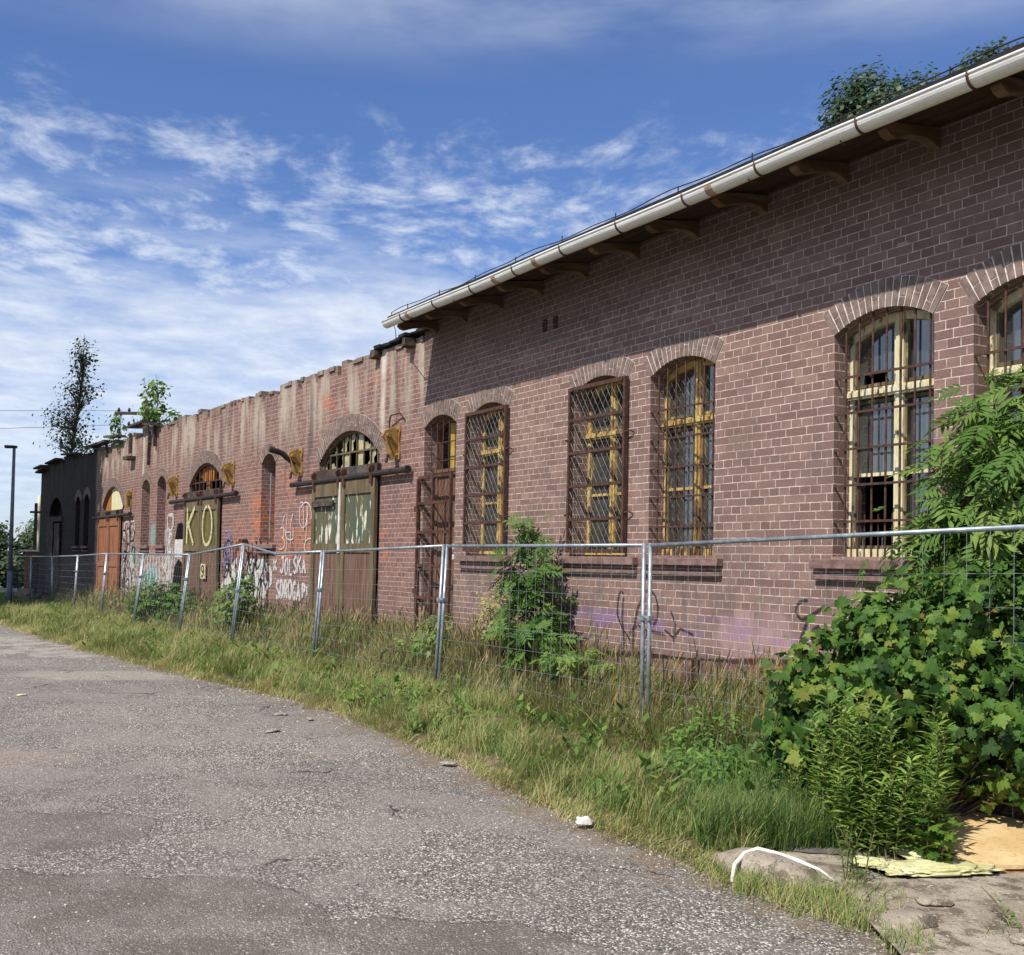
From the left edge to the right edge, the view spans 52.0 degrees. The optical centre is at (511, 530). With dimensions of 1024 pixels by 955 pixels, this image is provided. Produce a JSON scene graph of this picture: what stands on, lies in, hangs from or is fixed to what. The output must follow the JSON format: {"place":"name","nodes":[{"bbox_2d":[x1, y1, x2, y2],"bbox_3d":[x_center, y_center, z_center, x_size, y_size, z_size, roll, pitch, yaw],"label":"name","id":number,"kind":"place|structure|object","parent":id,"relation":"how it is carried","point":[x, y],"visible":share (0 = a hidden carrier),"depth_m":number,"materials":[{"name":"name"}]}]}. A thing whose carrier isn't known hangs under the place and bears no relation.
{"place":"outdoors","nodes":[
{"label":"outdoors","id":0,"kind":"place"},
{"bbox_2d":[0,555,23,591],"bbox_3d":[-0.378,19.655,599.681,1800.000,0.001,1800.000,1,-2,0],"label":"ground","id":1,"kind":"structure","parent":0,"point":[7,564],"depth_m":160.34,"materials":[{"name":"green plant"}]},
{"bbox_2d":[0,520,15,563],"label":"distant tree","id":2,"kind":"object","parent":1,"relation":"on","point":[3,534],"visible":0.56,"depth_m":109.98,"materials":[{"name":"green plant"}]},
{"bbox_2d":[0,535,32,587],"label":"hedge bush","id":3,"kind":"object","parent":1,"relation":"on","point":[4,566],"visible":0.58,"depth_m":52.12,"materials":[{"name":"green plant"}]},
{"bbox_2d":[14,540,32,586],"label":"hedge bush","id":4,"kind":"object","parent":1,"relation":"on","point":[17,560],"visible":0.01,"depth_m":52.81,"materials":[{"name":"green plant"}]},
{"bbox_2d":[15,520,33,557],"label":"distant tree","id":5,"kind":"object","parent":1,"relation":"on","point":[26,536],"visible":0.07,"depth_m":106.00,"materials":[{"name":"green plant"}]},
{"bbox_2d":[16,518,33,542],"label":"distant tree","id":6,"kind":"object","parent":1,"relation":"on","point":[23,528],"visible":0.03,"depth_m":116.71,"materials":[{"name":"green plant"}]},
{"bbox_2d":[20,549,38,589],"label":"kiosk","id":7,"kind":"object","parent":1,"relation":"on","point":[27,565],"visible":0.14,"depth_m":44.94,"materials":[{"name":"paint"}]},
{"bbox_2d":[31,557,38,589],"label":"door","id":8,"kind":"structure","parent":7,"relation":"in","point":[35,583],"depth_m":44.92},
{"bbox_2d":[0,591,64,619],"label":"meadow grass","id":9,"kind":"structure","parent":1,"relation":"on","point":[3,594],"depth_m":32.48,"materials":[{"name":"green plant"}]},
{"bbox_2d":[30,503,39,549],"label":"dark pole","id":10,"kind":"object","parent":1,"relation":"on","point":[35,511],"visible":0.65,"depth_m":46.47,"materials":[{"name":"grey metal"}]},
{"bbox_2d":[37,495,40,549],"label":"pale pole","id":11,"kind":"object","parent":1,"relation":"on","point":[38,518],"visible":0.35,"depth_m":47.46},
{"bbox_2d":[369,36,1023,693],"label":"brick workshop","id":12,"kind":"structure","parent":1,"relation":"on","point":[789,338],"depth_m":10.27,"materials":[{"name":"brick"}]},
{"bbox_2d":[412,415,456,633],"bbox_3d":[-1.051,0.089,15.653,0.340,3.610,1.210,2,-2,-31],"label":"door","id":13,"kind":"structure","parent":12,"relation":"in","point":[442,498],"depth_m":15.70,"materials":[{"name":"brown wood"}]},
{"bbox_2d":[461,404,512,553],"bbox_3d":[-0.242,-0.714,14.356,0.363,2.067,1.306,2,-2,-31],"label":"window","id":14,"kind":"structure","parent":12,"relation":"in","point":[500,452],"depth_m":14.40,"materials":[{"name":"yellow paint"}]},
{"bbox_2d":[563,376,633,554],"bbox_3d":[1.095,-0.753,12.173,0.363,2.067,1.306,2,-2,-31],"label":"window","id":15,"kind":"structure","parent":12,"relation":"in","point":[616,434],"depth_m":12.21,"materials":[{"name":"yellow paint"}]},
{"bbox_2d":[649,356,715,555],"bbox_3d":[1.876,-0.784,10.982,0.276,2.090,1.060,2,-2,-31],"label":"window","id":16,"kind":"structure","parent":12,"relation":"in","point":[701,416],"depth_m":10.96,"materials":[{"name":"yellow paint"}]},
{"bbox_2d":[833,307,933,556],"bbox_3d":[3.210,-0.827,8.826,0.299,2.100,1.050,2,-2,-31],"label":"window","id":17,"kind":"structure","parent":12,"relation":"in","point":[904,384],"depth_m":8.82,"materials":[{"name":"beige paint"}]},
{"bbox_2d":[974,277,1023,555],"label":"window","id":18,"kind":"structure","parent":12,"relation":"in","point":[997,315],"depth_m":8.00,"materials":[{"name":"beige paint"}]},
{"bbox_2d":[815,55,945,127],"bbox_3d":[8.666,-3.868,23.719,4.523,13.492,4.330,0,-2,36],"label":"oak tree","id":19,"kind":"object","parent":1,"relation":"on","point":[855,91],"visible":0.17,"depth_m":23.26,"materials":[{"name":"green plant"}]},
{"bbox_2d":[932,36,1019,80],"bbox_3d":[11.167,-4.053,23.678,4.601,13.956,4.096,1,-2,0],"label":"oak tree","id":20,"kind":"object","parent":1,"relation":"on","point":[984,56],"visible":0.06,"depth_m":23.44,"materials":[{"name":"green plant"}]},
{"bbox_2d":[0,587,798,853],"bbox_3d":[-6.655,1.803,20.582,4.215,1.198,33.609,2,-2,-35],"label":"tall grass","id":21,"kind":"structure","parent":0,"point":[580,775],"depth_m":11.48,"materials":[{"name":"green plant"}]},
{"bbox_2d":[0,625,898,954],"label":"road","id":22,"kind":"structure","parent":0,"point":[168,877],"depth_m":6.46,"materials":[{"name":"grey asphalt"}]},
{"bbox_2d":[265,729,279,731],"bbox_3d":[-2.458,2.053,10.794,0.087,0.018,0.182,0,-2,33],"label":"flat stone","id":23,"kind":"object","parent":22,"relation":"on","point":[272,730],"visible":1,"depth_m":10.76,"materials":[{"name":"stone"}]},
{"bbox_2d":[439,761,457,764],"bbox_3d":[-0.559,2.043,9.242,0.157,0.019,0.081,1,-2,8],"label":"flat stone","id":24,"kind":"object","parent":22,"relation":"on","point":[449,763],"visible":1,"depth_m":9.21,"materials":[{"name":"stone"}]},
{"bbox_2d":[575,816,594,824],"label":"paper litter","id":25,"kind":"object","parent":22,"relation":"on","point":[582,820],"visible":0.98,"depth_m":7.09,"materials":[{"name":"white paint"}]},
{"bbox_2d":[0,0,1023,553],"label":"sky","id":26,"kind":"structure","parent":0,"point":[231,199],"materials":[{"name":"blue"}]},
{"bbox_2d":[0,588,1023,875],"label":"verge","id":27,"kind":"structure","parent":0,"point":[1017,812],"depth_m":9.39,"materials":[{"name":"green plant"}]},
{"bbox_2d":[0,588,17,598],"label":"barrier","id":28,"kind":"object","parent":27,"relation":"on","point":[5,589],"visible":0.53,"depth_m":37.41,"materials":[{"name":"metal"}]},
{"bbox_2d":[4,445,17,603],"bbox_3d":[-16.085,-0.126,33.508,0.366,5.222,0.206,1,-2,0],"label":"street lamp","id":29,"kind":"object","parent":27,"relation":"on","point":[9,578],"visible":0.92,"depth_m":33.47,"materials":[{"name":"grey metal"}]},
{"bbox_2d":[13,556,30,599],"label":"fence panel","id":30,"kind":"object","parent":27,"relation":"on","point":[22,574],"visible":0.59,"depth_m":36.88,"materials":[{"name":"metal"}]},
{"bbox_2d":[28,556,51,602],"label":"fence panel","id":31,"kind":"object","parent":27,"relation":"on","point":[31,567],"visible":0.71,"depth_m":34.78,"materials":[{"name":"metal"}]},
{"bbox_2d":[50,555,76,605],"bbox_3d":[-13.432,1.588,31.359,0.340,1.751,3.891,2,-2,-32],"label":"fence panel","id":32,"kind":"object","parent":27,"relation":"on","point":[54,562],"visible":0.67,"depth_m":31.70,"materials":[{"name":"metal"}]},
{"bbox_2d":[73,553,105,612],"bbox_3d":[-11.508,1.501,28.417,0.344,1.818,3.640,2,-2,-33],"label":"fence panel","id":33,"kind":"object","parent":27,"relation":"on","point":[77,570],"visible":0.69,"depth_m":28.61,"materials":[{"name":"metal"}]},
{"bbox_2d":[101,553,142,621],"bbox_3d":[-9.601,1.448,25.545,0.380,1.831,3.769,2,-2,-33],"label":"fence panel","id":34,"kind":"object","parent":27,"relation":"on","point":[105,573],"visible":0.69,"depth_m":25.65,"materials":[{"name":"metal"}]},
{"bbox_2d":[134,553,188,633],"bbox_3d":[-7.689,1.397,22.650,0.394,1.828,3.695,2,-2,-34],"label":"fence panel","id":35,"kind":"object","parent":27,"relation":"on","point":[140,585],"visible":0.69,"depth_m":22.83,"materials":[{"name":"metal"}]},
{"bbox_2d":[121,574,204,626],"bbox_3d":[-8.185,1.743,24.685,1.697,1.443,3.751,2,-2,-38],"label":"leafy bush","id":36,"kind":"object","parent":27,"relation":"on","point":[171,599],"visible":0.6,"depth_m":24.43,"materials":[{"name":"green plant"}]},
{"bbox_2d":[179,543,242,640],"bbox_3d":[-5.842,1.253,19.951,0.382,2.029,3.361,2,-2,-34],"label":"fence panel","id":37,"kind":"object","parent":27,"relation":"on","point":[187,582],"visible":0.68,"depth_m":19.93,"materials":[{"name":"metal"}]},
{"bbox_2d":[204,570,265,634],"bbox_3d":[-5.392,1.461,20.559,1.172,1.404,1.071,0,-2,25],"label":"leafy bush","id":38,"kind":"object","parent":27,"relation":"on","point":[246,594],"visible":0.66,"depth_m":20.36,"materials":[{"name":"green plant"}]},
{"bbox_2d":[26,336,449,633],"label":"brick engine shed","id":39,"kind":"structure","parent":27,"relation":"on","point":[330,458],"depth_m":21.48,"materials":[{"name":"brick"}]},
{"bbox_2d":[32,335,104,453],"bbox_3d":[-16.450,-4.879,39.152,2.579,4.857,2.011,1,-2,0],"label":"birch sapling","id":40,"kind":"object","parent":39,"relation":"on","point":[80,405],"visible":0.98,"depth_m":38.96,"materials":[{"name":"green plant"}]},
{"bbox_2d":[76,442,110,455],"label":"wall weed","id":41,"kind":"object","parent":39,"relation":"on","point":[82,450],"depth_m":34.59,"materials":[{"name":"green plant"}]},
{"bbox_2d":[105,414,126,438],"bbox_3d":[-12.456,-3.210,32.859,0.844,1.298,0.699,0,-2,24],"label":"wall sapling","id":42,"kind":"object","parent":39,"relation":"on","point":[117,420],"visible":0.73,"depth_m":32.90,"materials":[{"name":"green plant"}]},
{"bbox_2d":[107,430,135,447],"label":"wall weed","id":43,"kind":"object","parent":39,"relation":"on","point":[113,438],"depth_m":31.25,"materials":[{"name":"green plant"}]},
{"bbox_2d":[115,400,157,432],"bbox_3d":[-10.852,-2.988,30.314,1.266,1.566,0.151,1,-2,0],"label":"insulator post","id":44,"kind":"object","parent":39,"relation":"on","point":[118,412],"visible":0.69,"depth_m":30.29,"materials":[{"name":"black paint"}]},
{"bbox_2d":[0,410,80,410],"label":"overhead wire","id":45,"kind":"object","parent":44,"relation":"attached to","point":[40,410],"visible":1,"depth_m":32.06,"materials":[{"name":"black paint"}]},
{"bbox_2d":[0,424,121,428],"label":"overhead wire","id":46,"kind":"object","parent":44,"relation":"attached to","point":[60,426],"visible":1,"depth_m":31.56,"materials":[{"name":"black paint"}]},
{"bbox_2d":[132,377,174,427],"bbox_3d":[-10.139,-3.515,29.646,1.178,1.806,1.066,1,-2,0],"label":"wall sapling","id":47,"kind":"object","parent":39,"relation":"on","point":[154,415],"visible":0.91,"depth_m":29.47,"materials":[{"name":"green plant"}]},
{"bbox_2d":[166,407,181,421],"bbox_3d":[-8.907,-2.979,27.689,0.496,0.566,0.339,2,-2,-19],"label":"wall sapling","id":48,"kind":"object","parent":39,"relation":"on","point":[174,414],"visible":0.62,"depth_m":27.68,"materials":[{"name":"green plant"}]},
{"bbox_2d":[231,543,322,656],"bbox_3d":[-3.977,1.207,17.252,0.381,2.025,3.697,2,-2,-35],"label":"fence panel","id":49,"kind":"object","parent":27,"relation":"on","point":[238,590],"visible":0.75,"depth_m":17.20,"materials":[{"name":"metal"}]},
{"bbox_2d":[314,544,444,682],"bbox_3d":[-1.947,1.183,14.349,0.341,1.990,3.883,2,-2,-35],"label":"fence panel","id":50,"kind":"object","parent":27,"relation":"on","point":[321,589],"visible":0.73,"depth_m":14.11,"materials":[{"name":"metal"}]},
{"bbox_2d":[323,674,484,733],"bbox_3d":[-1.063,1.913,11.578,1.309,0.573,2.540,3,-2,-41],"label":"wild herb","id":51,"kind":"object","parent":27,"relation":"on","point":[415,699],"visible":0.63,"depth_m":11.66,"materials":[{"name":"green plant"}]},
{"bbox_2d":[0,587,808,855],"bbox_3d":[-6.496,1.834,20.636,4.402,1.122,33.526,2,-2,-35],"label":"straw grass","id":52,"kind":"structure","parent":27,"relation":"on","point":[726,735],"depth_m":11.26,"materials":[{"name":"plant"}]},
{"bbox_2d":[0,593,819,851],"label":"broadleaf weeds","id":53,"kind":"object","parent":27,"relation":"on","point":[647,762],"visible":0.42,"depth_m":10.09,"materials":[{"name":"green plant"}]},
{"bbox_2d":[380,613,454,665],"bbox_3d":[-1.230,1.542,14.444,0.793,0.838,1.332,2,-2,-34],"label":"wall weed","id":54,"kind":"object","parent":27,"relation":"on","point":[423,644],"depth_m":14.27,"materials":[{"name":"green plant"}]},
{"bbox_2d":[47,580,848,754],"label":"dry grass","id":55,"kind":"structure","parent":27,"relation":"on","point":[475,640],"depth_m":12.45,"materials":[{"name":"plant"}]},
{"bbox_2d":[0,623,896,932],"bbox_3d":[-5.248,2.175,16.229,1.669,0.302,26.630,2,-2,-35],"label":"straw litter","id":56,"kind":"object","parent":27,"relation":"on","point":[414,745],"visible":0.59,"depth_m":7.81,"materials":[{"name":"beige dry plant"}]},
{"bbox_2d":[469,578,527,668],"bbox_3d":[-0.179,1.206,12.904,0.692,1.257,0.596,2,-2,-22],"label":"yellow weed","id":57,"kind":"object","parent":27,"relation":"on","point":[490,610],"visible":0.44,"depth_m":12.87,"materials":[{"name":"plant"}]},
{"bbox_2d":[480,513,584,674],"bbox_3d":[0.290,0.804,12.393,1.346,2.049,1.268,1,-2,0],"label":"rowan sapling","id":58,"kind":"object","parent":27,"relation":"on","point":[526,557],"visible":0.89,"depth_m":12.27,"materials":[{"name":"green plant"}]},
{"bbox_2d":[437,543,645,743],"bbox_3d":[0.170,1.134,11.338,0.342,1.989,3.953,2,-2,-35],"label":"fence panel","id":59,"kind":"object","parent":27,"relation":"on","point":[443,599],"visible":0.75,"depth_m":10.98,"materials":[{"name":"metal"}]},
{"bbox_2d":[530,645,615,692],"bbox_3d":[0.707,1.559,11.533,0.914,0.604,0.804,0,-2,40],"label":"drooping bush","id":60,"kind":"object","parent":27,"relation":"on","point":[559,661],"visible":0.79,"depth_m":11.44,"materials":[{"name":"green plant"}]},
{"bbox_2d":[649,696,766,799],"bbox_3d":[1.635,1.746,8.312,1.080,0.750,2.183,1,-2,11],"label":"wild herb","id":61,"kind":"object","parent":27,"relation":"on","point":[709,753],"visible":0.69,"depth_m":8.20,"materials":[{"name":"green plant"}]},
{"bbox_2d":[644,739,865,851],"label":"grass under bush","id":62,"kind":"structure","parent":27,"relation":"on","point":[807,827],"depth_m":6.67,"materials":[{"name":"green plant"}]},
{"bbox_2d":[712,847,824,894],"bbox_3d":[1.463,1.923,6.027,0.307,0.130,0.728,2,-2,-38],"label":"rock","id":63,"kind":"object","parent":27,"relation":"on","point":[768,861],"visible":0.6,"depth_m":5.90,"materials":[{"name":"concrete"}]},
{"bbox_2d":[730,846,835,882],"bbox_3d":[1.522,1.911,5.974,0.573,0.138,0.306,1,-2,7],"label":"white cord","id":64,"kind":"object","parent":63,"relation":"on","point":[742,855],"visible":0.96,"depth_m":5.96,"materials":[{"name":"plastic"}]},
{"bbox_2d":[638,524,1023,802],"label":"fence panel","id":65,"kind":"object","parent":27,"relation":"on","point":[649,618],"visible":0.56,"depth_m":8.69,"materials":[{"name":"galvanised steel"},{"name":"galvanised wire"}]},
{"bbox_2d":[736,556,1023,815],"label":"maple bush","id":66,"kind":"object","parent":27,"relation":"on","point":[907,655],"visible":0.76,"depth_m":6.99,"materials":[{"name":"green plant"}]},
{"bbox_2d":[803,681,963,859],"bbox_3d":[2.335,1.504,6.647,1.018,1.100,1.140,1,-2,0],"label":"goldenrod","id":67,"kind":"object","parent":27,"relation":"on","point":[892,818],"visible":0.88,"depth_m":6.50,"materials":[{"name":"green plant"}]},
{"bbox_2d":[855,365,1023,681],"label":"ash sapling","id":68,"kind":"object","parent":27,"relation":"on","point":[1001,455],"visible":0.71,"depth_m":7.47,"materials":[{"name":"green plant"}]},
{"bbox_2d":[779,825,1023,954],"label":"pavement","id":69,"kind":"structure","parent":0,"point":[960,922],"depth_m":5.50,"materials":[{"name":"concrete"}]},
{"bbox_2d":[752,739,845,826],"bbox_3d":[1.909,1.726,6.984,0.642,0.618,0.639,1,-2,0],"label":"goldenrod","id":70,"kind":"object","parent":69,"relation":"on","point":[797,781],"visible":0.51,"depth_m":6.92,"materials":[{"name":"green plant"}]},
{"bbox_2d":[776,839,877,855],"bbox_3d":[1.964,1.968,6.566,0.614,0.022,0.350,1,-2,10],"label":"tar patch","id":71,"kind":"object","parent":69,"relation":"on","point":[818,850],"visible":0.33,"depth_m":6.44,"materials":[{"name":"grey asphalt"}]},
{"bbox_2d":[833,817,876,881],"bbox_3d":[1.909,1.802,5.875,0.263,0.401,0.157,1,-2,18],"label":"wispy weed","id":72,"kind":"object","parent":69,"relation":"on","point":[852,855],"visible":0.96,"depth_m":5.88,"materials":[{"name":"green plant"}]},
{"bbox_2d":[693,840,1023,954],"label":"corner grass","id":73,"kind":"structure","parent":69,"relation":"on","point":[828,895],"depth_m":5.51,"materials":[{"name":"green plant"}]},
{"bbox_2d":[850,889,869,900],"bbox_3d":[1.845,1.925,5.566,0.104,0.033,0.150,1,-2,16],"label":"concrete chunk","id":74,"kind":"object","parent":69,"relation":"on","point":[859,891],"visible":0.65,"depth_m":5.53,"materials":[{"name":"grey concrete"}]},
{"bbox_2d":[849,855,886,866],"bbox_3d":[2.100,1.933,6.147,0.232,0.043,0.154,0,-2,20],"label":"plastic bag","id":75,"kind":"object","parent":69,"relation":"on","point":[877,861],"visible":0.68,"depth_m":6.11,"materials":[{"name":"yellow plastic"}]},
{"bbox_2d":[874,907,938,931],"bbox_3d":[1.941,1.907,5.171,0.336,0.070,0.206,2,-2,-29],"label":"concrete chunk","id":76,"kind":"object","parent":69,"relation":"on","point":[899,915],"visible":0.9,"depth_m":5.12,"materials":[{"name":"grey concrete"}]},
{"bbox_2d":[894,842,949,859],"bbox_3d":[2.503,1.935,6.363,0.416,0.046,0.257,2,-2,-30],"label":"plastic bag","id":77,"kind":"object","parent":69,"relation":"on","point":[906,853],"visible":0.38,"depth_m":6.29,"materials":[{"name":"yellow plastic"}]},
{"bbox_2d":[914,894,954,905],"bbox_3d":[2.213,1.931,5.497,0.192,0.032,0.131,1,-2,0],"label":"concrete chunk","id":78,"kind":"object","parent":69,"relation":"on","point":[934,900],"visible":1,"depth_m":5.46,"materials":[{"name":"grey concrete"}]},
{"bbox_2d":[868,859,1005,877],"bbox_3d":[2.460,1.940,6.079,0.808,0.037,0.313,1,-2,-9],"label":"plastic sheet","id":79,"kind":"object","parent":69,"relation":"on","point":[923,868],"visible":0.91,"depth_m":6.02,"materials":[{"name":"yellow plastic"}]},
{"bbox_2d":[913,815,965,862],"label":"leafy weed","id":80,"kind":"object","parent":69,"relation":"on","point":[933,834],"visible":0.99,"depth_m":6.18,"materials":[{"name":"green plant"}]},
{"bbox_2d":[894,811,1023,872],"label":"round board","id":81,"kind":"object","parent":69,"relation":"on","point":[996,841],"visible":0.38,"depth_m":6.51,"materials":[{"name":"light beige bare wood"}]},
{"bbox_2d":[981,880,1020,927],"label":"wispy weed","id":82,"kind":"object","parent":69,"relation":"on","point":[1005,915],"visible":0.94,"depth_m":5.20,"materials":[{"name":"green plant"}]},
{"bbox_2d":[1009,933,1023,944],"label":"concrete chunk","id":83,"kind":"object","parent":69,"relation":"on","point":[1014,939],"visible":0.98,"depth_m":4.92,"materials":[{"name":"beige concrete"}]}
]}

